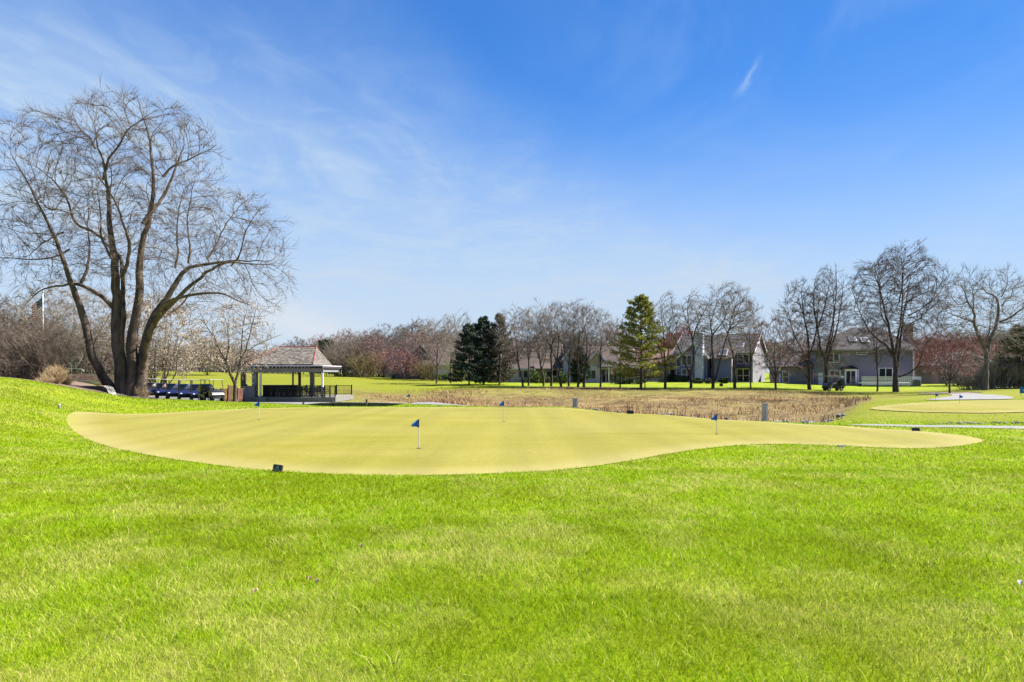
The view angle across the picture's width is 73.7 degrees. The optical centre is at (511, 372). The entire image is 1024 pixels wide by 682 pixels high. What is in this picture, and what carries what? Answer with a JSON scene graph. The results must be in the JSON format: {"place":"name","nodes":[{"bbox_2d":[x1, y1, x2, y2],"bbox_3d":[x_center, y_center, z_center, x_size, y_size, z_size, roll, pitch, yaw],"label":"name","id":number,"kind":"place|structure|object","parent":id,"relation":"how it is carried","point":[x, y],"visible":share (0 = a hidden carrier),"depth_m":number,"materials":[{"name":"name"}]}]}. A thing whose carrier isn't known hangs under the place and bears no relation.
{"place":"outdoors","nodes":[
{"label":"outdoors","id":0,"kind":"place"},
{"bbox_2d":[256,402,466,405],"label":"path","id":1,"kind":"structure","parent":0,"point":[434,403],"depth_m":52.76,"materials":[{"name":"concrete"}]},
{"bbox_2d":[0,371,1023,681],"bbox_3d":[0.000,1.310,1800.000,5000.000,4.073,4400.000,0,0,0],"label":"ground","id":2,"kind":"structure","parent":0,"point":[362,387],"depth_m":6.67,"materials":[{"name":"plant"}]},
{"bbox_2d":[0,348,31,377],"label":"bare shrub","id":3,"kind":"object","parent":2,"relation":"on","point":[12,364],"visible":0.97,"depth_m":39.00,"materials":[{"name":"plant"}]},
{"bbox_2d":[0,292,38,342],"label":"bare tree","id":4,"kind":"object","parent":2,"relation":"on","point":[4,317],"visible":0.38,"depth_m":64.27,"materials":[{"name":"brown plant"}]},
{"bbox_2d":[0,302,67,349],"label":"bare tree","id":5,"kind":"object","parent":2,"relation":"on","point":[28,318],"visible":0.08,"depth_m":70.04,"materials":[{"name":"brown plant"}]},
{"bbox_2d":[42,291,50,338],"bbox_3d":[-42.286,-3.606,62.025,0.800,7.595,0.368,0,0,0],"label":"flagpole","id":6,"kind":"object","parent":2,"relation":"on","point":[43,306],"visible":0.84,"depth_m":61.98,"materials":[{"name":"grey"}]},
{"bbox_2d":[32,297,41,319],"bbox_3d":[-43.141,-5.838,62.014,0.950,2.091,0.168,0,0,0],"label":"national flag","id":7,"kind":"object","parent":6,"relation":"attached to","point":[34,306],"visible":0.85,"depth_m":62.01,"materials":[{"name":"multicoloured fabric"}]},
{"bbox_2d":[11,299,100,359],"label":"bare tree","id":8,"kind":"object","parent":2,"relation":"on","point":[30,311],"visible":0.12,"depth_m":73.89,"materials":[{"name":"brown plant"}]},
{"bbox_2d":[1,271,130,373],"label":"bare tree","id":9,"kind":"object","parent":2,"relation":"on","point":[67,308],"visible":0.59,"depth_m":65.24,"materials":[{"name":"grey plant"}]},
{"bbox_2d":[0,374,157,398],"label":"mulch bed","id":10,"kind":"object","parent":2,"relation":"on","point":[79,383],"visible":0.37,"depth_m":42.27,"materials":[{"name":"brown soil"}]},
{"bbox_2d":[0,318,76,379],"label":"bare shrub","id":11,"kind":"object","parent":10,"relation":"on","point":[10,327],"visible":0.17,"depth_m":41.53,"materials":[{"name":"plant"}]},
{"bbox_2d":[34,374,56,382],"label":"ornamental grass","id":12,"kind":"object","parent":10,"relation":"on","point":[45,378],"depth_m":37.55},
{"bbox_2d":[0,308,99,380],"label":"bare shrub","id":13,"kind":"object","parent":10,"relation":"on","point":[39,356],"visible":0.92,"depth_m":40.12,"materials":[{"name":"plant"}]},
{"bbox_2d":[38,364,69,383],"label":"ornamental grass","id":14,"kind":"object","parent":10,"relation":"on","point":[57,375],"depth_m":38.88,"materials":[{"name":"plant"}]},
{"bbox_2d":[37,343,90,376],"bbox_3d":[-29.573,-0.807,44.016,4.167,3.103,3.687,0,0,18],"label":"bare shrub","id":15,"kind":"object","parent":10,"relation":"on","point":[68,364],"visible":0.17,"depth_m":44.40,"materials":[{"name":"plant"}]},
{"bbox_2d":[0,76,298,395],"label":"cottonwood tree","id":16,"kind":"object","parent":10,"relation":"on","point":[130,371],"visible":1,"depth_m":44.63,"materials":[{"name":"brown plant"}]},
{"bbox_2d":[66,374,113,385],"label":"stone wall","id":17,"kind":"structure","parent":2,"relation":"on","point":[90,378],"depth_m":50.84,"materials":[{"name":"stone"}]},
{"bbox_2d":[71,342,113,373],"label":"bare shrub","id":18,"kind":"object","parent":2,"relation":"on","point":[110,361],"visible":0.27,"depth_m":79.52,"materials":[{"name":"plant"}]},
{"bbox_2d":[63,327,125,373],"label":"bare shrub","id":19,"kind":"object","parent":2,"relation":"on","point":[99,354],"visible":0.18,"depth_m":79.79,"materials":[{"name":"plant"}]},
{"bbox_2d":[73,385,116,394],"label":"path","id":20,"kind":"structure","parent":2,"relation":"on","point":[109,389],"depth_m":42.69,"materials":[{"name":"concrete"}]},
{"bbox_2d":[75,319,138,366],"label":"bare tree","id":21,"kind":"object","parent":2,"relation":"on","point":[99,341],"visible":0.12,"depth_m":82.88,"materials":[{"name":"brown plant"}]},
{"bbox_2d":[99,289,214,383],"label":"blossoming tree","id":22,"kind":"object","parent":2,"relation":"on","point":[170,342],"visible":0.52,"depth_m":75.58,"materials":[{"name":"beige plant"}]},
{"bbox_2d":[147,395,238,401],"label":"cart park","id":23,"kind":"structure","parent":2,"relation":"on","point":[163,397],"depth_m":66.20,"materials":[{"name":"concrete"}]},
{"bbox_2d":[155,379,169,398],"bbox_3d":[-33.199,1.551,64.835,1.250,1.884,2.560,0,0,-28],"label":"golf cart","id":24,"kind":"object","parent":23,"relation":"on","point":[160,390],"visible":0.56,"depth_m":63.90,"materials":[{"name":"blue plastic"}]},
{"bbox_2d":[165,379,180,398],"bbox_3d":[-31.285,1.562,63.035,1.250,1.884,2.560,0,0,-28],"label":"golf cart","id":25,"kind":"object","parent":23,"relation":"on","point":[171,389],"visible":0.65,"depth_m":62.23,"materials":[{"name":"blue plastic"}]},
{"bbox_2d":[177,380,192,398],"bbox_3d":[-29.315,1.573,61.235,1.250,1.884,2.560,0,0,-28],"label":"golf cart","id":26,"kind":"object","parent":23,"relation":"on","point":[184,390],"visible":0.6,"depth_m":60.32,"materials":[{"name":"blue plastic"}]},
{"bbox_2d":[189,380,205,400],"bbox_3d":[-27.354,1.559,59.435,1.250,1.884,2.560,0,0,-28],"label":"golf cart","id":27,"kind":"object","parent":23,"relation":"on","point":[193,390],"visible":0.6,"depth_m":58.65,"materials":[{"name":"blue"}]},
{"bbox_2d":[198,379,224,400],"bbox_3d":[-25.418,1.512,57.625,2.560,1.884,1.250,0,0,38],"label":"golf cart","id":28,"kind":"object","parent":23,"relation":"on","point":[207,391],"visible":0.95,"depth_m":57.40,"materials":[{"name":"black"}]},
{"bbox_2d":[178,334,235,374],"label":"blossoming tree","id":29,"kind":"object","parent":2,"relation":"on","point":[203,362],"visible":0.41,"depth_m":134.46,"materials":[{"name":"beige plant"}]},
{"bbox_2d":[188,297,281,401],"bbox_3d":[-21.174,-1.671,52.104,6.663,8.444,5.840,0,0,0],"label":"blossoming tree","id":30,"kind":"object","parent":2,"relation":"on","point":[226,362],"visible":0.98,"depth_m":51.88,"materials":[{"name":"brown plant"}]},
{"bbox_2d":[241,346,353,401],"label":"pavilion","id":31,"kind":"structure","parent":2,"relation":"on","point":[312,360],"depth_m":62.59,"materials":[{"name":"grey"}]},
{"bbox_2d":[241,386,255,396],"bbox_3d":[-24.016,1.718,62.400,1.200,1.020,0.800,0,0,0],"label":"cabinet","id":32,"kind":"object","parent":31,"relation":"on","point":[249,391],"visible":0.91,"depth_m":62.03,"materials":[{"name":"grey"}]},
{"bbox_2d":[262,385,297,396],"bbox_3d":[-21.684,1.688,63.900,3.150,1.080,0.840,0,0,0],"label":"bar counter","id":33,"kind":"object","parent":31,"relation":"on","point":[266,390],"visible":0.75,"depth_m":63.55,"materials":[{"name":"black plastic"}]},
{"bbox_2d":[276,387,323,396],"bbox_3d":[-19.271,1.823,62.080,4.267,1.010,0.100,0,0,0],"label":"railing","id":34,"kind":"object","parent":31,"relation":"attached to","point":[297,391],"visible":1,"depth_m":62.06,"materials":[{"name":"black metal"}]},
{"bbox_2d":[308,339,347,374],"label":"spruce tree","id":35,"kind":"object","parent":2,"relation":"on","point":[322,342],"visible":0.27,"depth_m":149.11,"materials":[{"name":"green plant"}]},
{"bbox_2d":[313,331,382,376],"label":"bare shrub","id":36,"kind":"object","parent":2,"relation":"on","point":[334,356],"visible":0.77,"depth_m":135.02,"materials":[{"name":"plant"}]},
{"bbox_2d":[303,402,406,406],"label":"retaining wall","id":37,"kind":"structure","parent":2,"relation":"on","point":[354,404],"depth_m":45.98,"materials":[{"name":"stone"}]},
{"bbox_2d":[341,346,387,377],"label":"bare shrub","id":38,"kind":"object","parent":2,"relation":"on","point":[364,369],"visible":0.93,"depth_m":133.16,"materials":[{"name":"plant"}]},
{"bbox_2d":[351,329,388,372],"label":"bare tree","id":39,"kind":"object","parent":2,"relation":"on","point":[374,340],"visible":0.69,"depth_m":137.84,"materials":[{"name":"brown plant"}]},
{"bbox_2d":[362,324,414,368],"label":"bare tree","id":40,"kind":"object","parent":2,"relation":"on","point":[392,341],"visible":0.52,"depth_m":145.12,"materials":[{"name":"brown plant"}]},
{"bbox_2d":[371,346,405,377],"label":"bare tree","id":41,"kind":"object","parent":2,"relation":"on","point":[379,360],"visible":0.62,"depth_m":129.12,"materials":[{"name":"brown plant"}]},
{"bbox_2d":[385,348,409,377],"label":"house","id":42,"kind":"structure","parent":2,"relation":"on","point":[388,375],"depth_m":134.56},
{"bbox_2d":[385,350,421,379],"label":"bare tree","id":43,"kind":"object","parent":2,"relation":"on","point":[399,363],"visible":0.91,"depth_m":123.52,"materials":[{"name":"brown plant"}]},
{"bbox_2d":[391,319,436,350],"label":"bare tree","id":44,"kind":"object","parent":2,"relation":"on","point":[411,328],"visible":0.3,"depth_m":161.12,"materials":[{"name":"brown plant"}]},
{"bbox_2d":[395,329,441,374],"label":"bare tree","id":45,"kind":"object","parent":2,"relation":"on","point":[405,343],"visible":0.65,"depth_m":126.84,"materials":[{"name":"brown plant"}]},
{"bbox_2d":[391,316,449,349],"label":"bare tree","id":46,"kind":"object","parent":2,"relation":"on","point":[415,325],"visible":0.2,"depth_m":162.16,"materials":[{"name":"brown plant"}]},
{"bbox_2d":[412,357,442,379],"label":"bare shrub","id":47,"kind":"object","parent":2,"relation":"on","point":[423,372],"visible":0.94,"depth_m":121.68,"materials":[{"name":"plant"}]},
{"bbox_2d":[412,313,459,383],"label":"bare tree","id":48,"kind":"object","parent":2,"relation":"on","point":[435,336],"visible":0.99,"depth_m":102.89,"materials":[{"name":"brown plant"}]},
{"bbox_2d":[401,343,477,380],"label":"house","id":49,"kind":"structure","parent":2,"relation":"on","point":[442,371],"depth_m":127.63,"materials":[{"name":"beige"}]},
{"bbox_2d":[437,313,461,382],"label":"bare tree","id":50,"kind":"object","parent":2,"relation":"on","point":[450,341],"visible":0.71,"depth_m":105.93,"materials":[{"name":"brown plant"}]},
{"bbox_2d":[437,308,472,361],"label":"bare tree","id":51,"kind":"object","parent":2,"relation":"on","point":[455,331],"visible":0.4,"depth_m":119.95,"materials":[{"name":"brown plant"}]},
{"bbox_2d":[443,322,497,384],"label":"spruce tree","id":52,"kind":"object","parent":2,"relation":"on","point":[467,337],"visible":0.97,"depth_m":97.35,"materials":[{"name":"green plant"}]},
{"bbox_2d":[458,315,513,384],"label":"spruce tree","id":53,"kind":"object","parent":2,"relation":"on","point":[480,326],"visible":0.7,"depth_m":99.07,"materials":[{"name":"green plant"}]},
{"bbox_2d":[477,312,523,384],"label":"spruce tree","id":54,"kind":"object","parent":2,"relation":"on","point":[505,367],"visible":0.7,"depth_m":98.44,"materials":[{"name":"green plant"}]},
{"bbox_2d":[488,303,538,386],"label":"bare tree","id":55,"kind":"object","parent":2,"relation":"on","point":[511,326],"visible":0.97,"depth_m":91.76,"materials":[{"name":"brown plant"}]},
{"bbox_2d":[67,407,982,474],"bbox_3d":[-2.476,1.649,23.134,21.544,0.360,26.005,0,0,-31],"label":"putting green","id":56,"kind":"object","parent":2,"relation":"on","point":[383,440],"visible":0.98,"depth_m":18.01,"materials":[{"name":"plant"}]},
{"bbox_2d":[511,306,546,385],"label":"bare tree","id":57,"kind":"object","parent":2,"relation":"on","point":[514,348],"visible":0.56,"depth_m":94.86,"materials":[{"name":"brown plant"}]},
{"bbox_2d":[516,298,557,385],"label":"bare tree","id":58,"kind":"object","parent":2,"relation":"on","point":[538,354],"visible":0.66,"depth_m":93.81,"materials":[{"name":"brown plant"}]},
{"bbox_2d":[530,369,545,382],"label":"evergreen shrub","id":59,"kind":"object","parent":2,"relation":"on","point":[537,377],"visible":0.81,"depth_m":107.84,"materials":[{"name":"green plant"}]},
{"bbox_2d":[501,336,587,382],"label":"house","id":60,"kind":"structure","parent":2,"relation":"on","point":[536,367],"depth_m":115.78,"materials":[{"name":"beige"}]},
{"bbox_2d":[532,301,569,385],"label":"bare tree","id":61,"kind":"object","parent":2,"relation":"on","point":[551,373],"visible":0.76,"depth_m":92.79,"materials":[{"name":"brown plant"}]},
{"bbox_2d":[528,300,575,386],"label":"bare tree","id":62,"kind":"object","parent":2,"relation":"on","point":[556,360],"visible":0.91,"depth_m":91.71,"materials":[{"name":"brown plant"}]},
{"bbox_2d":[553,298,591,386],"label":"bare tree","id":63,"kind":"object","parent":2,"relation":"on","point":[564,348],"visible":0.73,"depth_m":91.90,"materials":[{"name":"brown plant"}]},
{"bbox_2d":[566,345,591,383],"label":"spruce tree","id":64,"kind":"object","parent":2,"relation":"on","point":[574,375],"visible":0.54,"depth_m":104.50,"materials":[{"name":"green plant"}]},
{"bbox_2d":[558,298,601,386],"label":"bare tree","id":65,"kind":"object","parent":2,"relation":"on","point":[577,359],"visible":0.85,"depth_m":90.81,"materials":[{"name":"brown plant"}]},
{"bbox_2d":[568,304,611,386],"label":"bare tree","id":66,"kind":"object","parent":2,"relation":"on","point":[586,356],"visible":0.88,"depth_m":90.78,"materials":[{"name":"brown plant"}]},
{"bbox_2d":[583,308,617,386],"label":"bare tree","id":67,"kind":"object","parent":2,"relation":"on","point":[600,353],"visible":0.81,"depth_m":90.82,"materials":[{"name":"brown plant"}]},
{"bbox_2d":[341,385,871,422],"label":"dry reeds","id":68,"kind":"object","parent":2,"relation":"on","point":[536,398],"visible":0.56,"depth_m":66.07,"materials":[{"name":"plant"}]},
{"bbox_2d":[583,346,637,382],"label":"house","id":69,"kind":"structure","parent":2,"relation":"on","point":[595,370],"depth_m":112.00,"materials":[{"name":"beige"}]},
{"bbox_2d":[604,317,633,387],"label":"bare tree","id":70,"kind":"object","parent":2,"relation":"on","point":[611,340],"visible":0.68,"depth_m":89.92,"materials":[{"name":"brown plant"}]},
{"bbox_2d":[604,293,682,388],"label":"pine tree","id":71,"kind":"object","parent":2,"relation":"on","point":[644,315],"visible":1,"depth_m":87.48,"materials":[{"name":"green plant"}]},
{"bbox_2d":[626,349,674,380],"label":"house","id":72,"kind":"structure","parent":2,"relation":"on","point":[668,372],"depth_m":122.16,"materials":[{"name":"brick"}]},
{"bbox_2d":[642,291,687,388],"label":"bare tree","id":73,"kind":"object","parent":2,"relation":"on","point":[670,339],"visible":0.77,"depth_m":88.79,"materials":[{"name":"brown plant"}]},
{"bbox_2d":[656,322,700,348],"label":"bare tree","id":74,"kind":"object","parent":2,"relation":"on","point":[666,341],"visible":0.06,"depth_m":132.72,"materials":[{"name":"brown plant"}]},
{"bbox_2d":[662,290,720,387],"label":"bare tree","id":75,"kind":"object","parent":2,"relation":"on","point":[688,336],"visible":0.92,"depth_m":89.86,"materials":[{"name":"brown plant"}]},
{"bbox_2d":[673,333,766,382],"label":"house","id":76,"kind":"structure","parent":2,"relation":"on","point":[741,370],"depth_m":113.40,"materials":[{"name":"grey"}]},
{"bbox_2d":[737,369,749,381],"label":"patio door","id":77,"kind":"structure","parent":76,"relation":"in","point":[742,374],"depth_m":112.65,"materials":[{"name":"white paint"}]},
{"bbox_2d":[687,281,767,388],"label":"bare tree","id":78,"kind":"object","parent":2,"relation":"on","point":[727,337],"visible":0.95,"depth_m":89.54,"materials":[{"name":"brown plant"}]},
{"bbox_2d":[718,283,757,387],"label":"bare tree","id":79,"kind":"object","parent":2,"relation":"on","point":[734,371],"visible":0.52,"depth_m":91.88,"materials":[{"name":"brown plant"}]},
{"bbox_2d":[736,298,765,388],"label":"bare tree","id":80,"kind":"object","parent":2,"relation":"on","point":[750,359],"visible":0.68,"depth_m":89.94,"materials":[{"name":"brown plant"}]},
{"bbox_2d":[761,403,767,421],"bbox_3d":[9.511,1.555,25.678,0.187,0.803,0.159,0,0,-17],"label":"utility post","id":81,"kind":"object","parent":2,"relation":"on","point":[764,411],"visible":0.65,"depth_m":25.62,"materials":[{"name":"grey"}]},
{"bbox_2d":[741,309,809,389],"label":"bare tree","id":82,"kind":"object","parent":2,"relation":"on","point":[775,374],"visible":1,"depth_m":88.72,"materials":[{"name":"brown plant"}]},
{"bbox_2d":[770,277,839,389],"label":"bare tree","id":83,"kind":"object","parent":2,"relation":"on","point":[809,379],"visible":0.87,"depth_m":92.55,"materials":[{"name":"brown plant"}]},
{"bbox_2d":[798,265,860,383],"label":"bare tree","id":84,"kind":"object","parent":2,"relation":"on","point":[835,300],"visible":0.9,"depth_m":92.75,"materials":[{"name":"brown plant"}]},
{"bbox_2d":[822,376,845,390],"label":"golf cart","id":85,"kind":"object","parent":2,"relation":"on","point":[828,387],"visible":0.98,"depth_m":90.03,"materials":[{"name":"black"}]},
{"bbox_2d":[768,324,920,386],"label":"house","id":86,"kind":"structure","parent":2,"relation":"on","point":[862,371],"depth_m":108.39,"materials":[{"name":"grey"}]},
{"bbox_2d":[846,370,855,383],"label":"patio door","id":87,"kind":"structure","parent":86,"relation":"in","point":[850,374],"depth_m":107.63,"materials":[{"name":"white paint"}]},
{"bbox_2d":[879,368,892,377],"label":"window","id":88,"kind":"structure","parent":86,"relation":"in","point":[888,372],"depth_m":107.73,"materials":[{"name":"glass"}]},
{"bbox_2d":[854,299,898,390],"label":"bare tree","id":89,"kind":"object","parent":2,"relation":"on","point":[876,360],"visible":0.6,"depth_m":87.92,"materials":[{"name":"brown plant"}]},
{"bbox_2d":[832,238,968,391],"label":"bare tree","id":90,"kind":"object","parent":2,"relation":"on","point":[893,351],"visible":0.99,"depth_m":84.49,"materials":[{"name":"brown plant"}]},
{"bbox_2d":[915,350,959,375],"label":"bare tree","id":91,"kind":"object","parent":2,"relation":"on","point":[919,371],"visible":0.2,"depth_m":117.77,"materials":[{"name":"brown plant"}]},
{"bbox_2d":[916,327,971,359],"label":"bare tree","id":92,"kind":"object","parent":2,"relation":"on","point":[941,340],"visible":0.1,"depth_m":134.69,"materials":[{"name":"brown plant"}]},
{"bbox_2d":[870,400,1023,412],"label":"putting green","id":93,"kind":"object","parent":2,"relation":"on","point":[991,406],"visible":1,"depth_m":32.59,"materials":[{"name":"plant"}]},
{"bbox_2d":[926,392,975,393],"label":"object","id":94,"kind":"object","parent":2,"relation":"on","point":[949,393],"visible":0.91,"depth_m":69.95,"materials":[{"name":"brown soil"}]},
{"bbox_2d":[912,329,989,392],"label":"bare tree","id":95,"kind":"object","parent":94,"relation":"on","point":[952,361],"visible":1,"depth_m":69.78,"materials":[{"name":"brown plant"}]},
{"bbox_2d":[915,352,991,383],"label":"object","id":96,"kind":"structure","parent":2,"relation":"on","point":[928,378],"depth_m":115.38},
{"bbox_2d":[929,349,983,384],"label":"bare tree","id":97,"kind":"object","parent":2,"relation":"on","point":[947,365],"visible":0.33,"depth_m":103.35,"materials":[{"name":"brown plant"}]},
{"bbox_2d":[919,392,1012,399],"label":"sand bunker","id":98,"kind":"structure","parent":2,"relation":"in","point":[954,396],"depth_m":48.23,"materials":[{"name":"sand"}]},
{"bbox_2d":[924,262,1023,389],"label":"bare tree","id":99,"kind":"object","parent":2,"relation":"on","point":[990,337],"visible":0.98,"depth_m":79.83,"materials":[{"name":"brown plant"}]},
{"bbox_2d":[952,367,996,389],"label":"bare shrub","id":100,"kind":"object","parent":2,"relation":"on","point":[974,381],"visible":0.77,"depth_m":83.57,"materials":[{"name":"plant"}]},
{"bbox_2d":[954,357,1007,388],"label":"bare shrub","id":101,"kind":"object","parent":2,"relation":"on","point":[981,372],"visible":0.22,"depth_m":85.75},
{"bbox_2d":[965,351,1023,388],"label":"bare shrub","id":102,"kind":"object","parent":2,"relation":"on","point":[994,374],"visible":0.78,"depth_m":83.21,"materials":[{"name":"plant"}]},
{"bbox_2d":[983,358,1023,387],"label":"bare shrub","id":103,"kind":"object","parent":2,"relation":"on","point":[1012,375],"visible":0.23,"depth_m":84.10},
{"bbox_2d":[993,324,1023,387],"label":"pine tree","id":104,"kind":"object","parent":2,"relation":"on","point":[1018,350],"visible":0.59,"depth_m":83.65,"materials":[{"name":"green plant"}]},
{"bbox_2d":[1003,356,1023,387],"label":"bare shrub","id":105,"kind":"object","parent":2,"relation":"on","point":[1017,384],"visible":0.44,"depth_m":83.42,"materials":[{"name":"plant"}]},
{"bbox_2d":[0,472,1023,681],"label":"long grass","id":106,"kind":"structure","parent":0,"point":[691,648],"depth_m":6.09,"materials":[{"name":"plant"}]},
{"bbox_2d":[0,0,1023,372],"label":"sky","id":107,"kind":"structure","parent":0,"point":[433,159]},
{"bbox_2d":[852,424,1023,428],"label":"path","id":108,"kind":"structure","parent":0,"point":[986,426],"depth_m":21.70,"materials":[{"name":"concrete"}]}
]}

